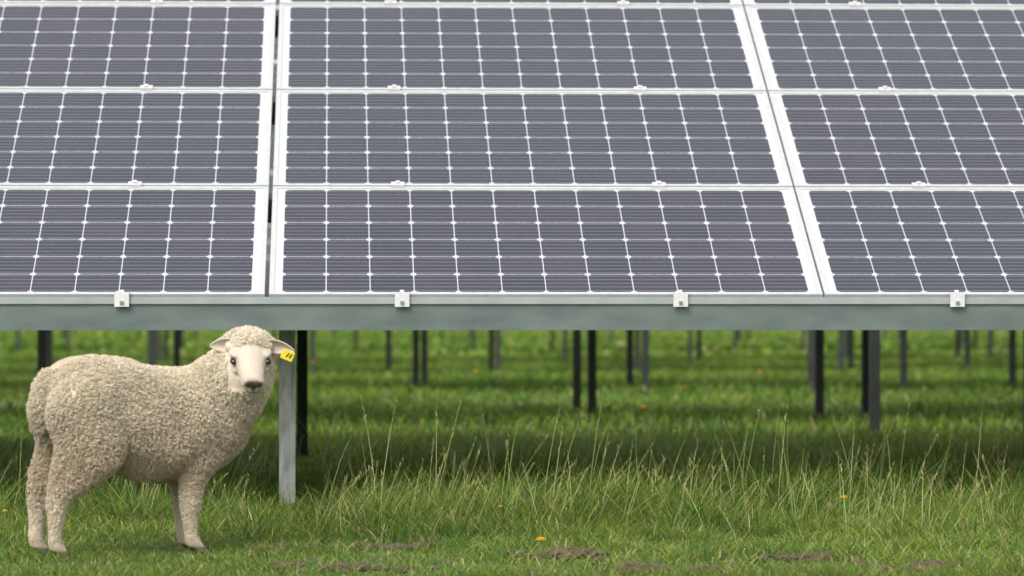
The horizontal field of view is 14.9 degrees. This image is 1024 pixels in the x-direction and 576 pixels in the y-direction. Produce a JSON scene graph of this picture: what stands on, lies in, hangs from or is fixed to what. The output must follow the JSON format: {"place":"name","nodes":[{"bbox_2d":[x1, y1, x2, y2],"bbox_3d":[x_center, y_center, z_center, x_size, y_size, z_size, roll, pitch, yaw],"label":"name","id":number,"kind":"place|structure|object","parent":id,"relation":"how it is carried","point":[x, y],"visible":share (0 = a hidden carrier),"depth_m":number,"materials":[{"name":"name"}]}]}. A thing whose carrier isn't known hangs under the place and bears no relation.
{"place":"outdoors","nodes":[
{"label":"outdoors","id":0,"kind":"place"},
{"bbox_2d":[265,263,269,296],"label":"sky","id":1,"kind":"structure","parent":0,"point":[267,278],"materials":[{"name":"grey"}]},
{"bbox_2d":[0,379,1023,574],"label":"seeding grass","id":2,"kind":"structure","parent":0,"point":[659,450],"depth_m":15.00,"materials":[{"name":"green plant"}]},
{"bbox_2d":[0,330,1023,575],"bbox_3d":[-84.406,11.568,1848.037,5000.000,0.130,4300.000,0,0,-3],"label":"ground","id":3,"kind":"structure","parent":0,"point":[382,555],"depth_m":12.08,"materials":[{"name":"green plant"}]},
{"bbox_2d":[26,325,294,557],"bbox_3d":[-1.061,0.461,11.772,0.775,0.677,0.443,0,0,-30],"label":"sheep","id":4,"kind":"object","parent":3,"relation":"on","point":[183,432],"visible":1,"depth_m":11.70},
{"bbox_2d":[38,0,879,433],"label":"solar panel array","id":5,"kind":"object","parent":3,"relation":"on","point":[870,370],"depth_m":26.62,"materials":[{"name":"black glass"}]},
{"bbox_2d":[472,370,478,393],"bbox_3d":[-0.307,0.797,33.016,0.069,0.219,0.069,0,0,-3],"label":"dandelion","id":6,"kind":"object","parent":3,"relation":"on","point":[475,371],"visible":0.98,"depth_m":33.01,"materials":[{"name":"green plant"}]},
{"bbox_2d":[62,249,899,341],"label":"solar panel array","id":7,"kind":"object","parent":3,"relation":"on","point":[268,252],"depth_m":86.93,"materials":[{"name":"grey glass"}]},
{"bbox_2d":[16,234,976,352],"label":"solar panel array","id":8,"kind":"object","parent":3,"relation":"on","point":[473,332],"depth_m":67.24,"materials":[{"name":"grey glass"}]},
{"bbox_2d":[47,187,969,373],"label":"solar panel array","id":9,"kind":"object","parent":3,"relation":"on","point":[637,349],"depth_m":45.78,"materials":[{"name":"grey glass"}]},
{"bbox_2d":[0,0,1023,505],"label":"solar panel array","id":10,"kind":"object","parent":3,"relation":"on","point":[648,164],"visible":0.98,"depth_m":15.08,"materials":[{"name":"grey glass"}]},
{"bbox_2d":[157,223,992,363],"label":"solar panel array","id":11,"kind":"object","parent":3,"relation":"on","point":[699,344],"depth_m":54.33,"materials":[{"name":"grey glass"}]},
{"bbox_2d":[147,141,1015,394],"bbox_3d":[2.287,-0.489,34.544,32.360,3.443,2.825,0,0,-3],"label":"solar panel array","id":12,"kind":"object","parent":3,"relation":"on","point":[645,355],"depth_m":34.69,"materials":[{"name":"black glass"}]},
{"bbox_2d":[234,534,1021,575],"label":"soil clods","id":13,"kind":"object","parent":3,"relation":"on","point":[560,551],"visible":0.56,"depth_m":11.44,"materials":[{"name":"brown soil"}]},
{"bbox_2d":[536,537,545,550],"bbox_3d":[0.086,0.763,11.632,0.036,0.050,0.036,0,0,-3],"label":"dandelion","id":14,"kind":"object","parent":13,"relation":"on","point":[540,538],"visible":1,"depth_m":11.63,"materials":[{"name":"yellow plant"}]},
{"bbox_2d":[840,495,847,528],"bbox_3d":[1.079,0.739,12.758,0.030,0.128,0.030,0,0,-3],"label":"dandelion","id":15,"kind":"object","parent":3,"relation":"on","point":[844,496],"visible":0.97,"depth_m":12.76,"materials":[{"name":"green plant"}]}
]}

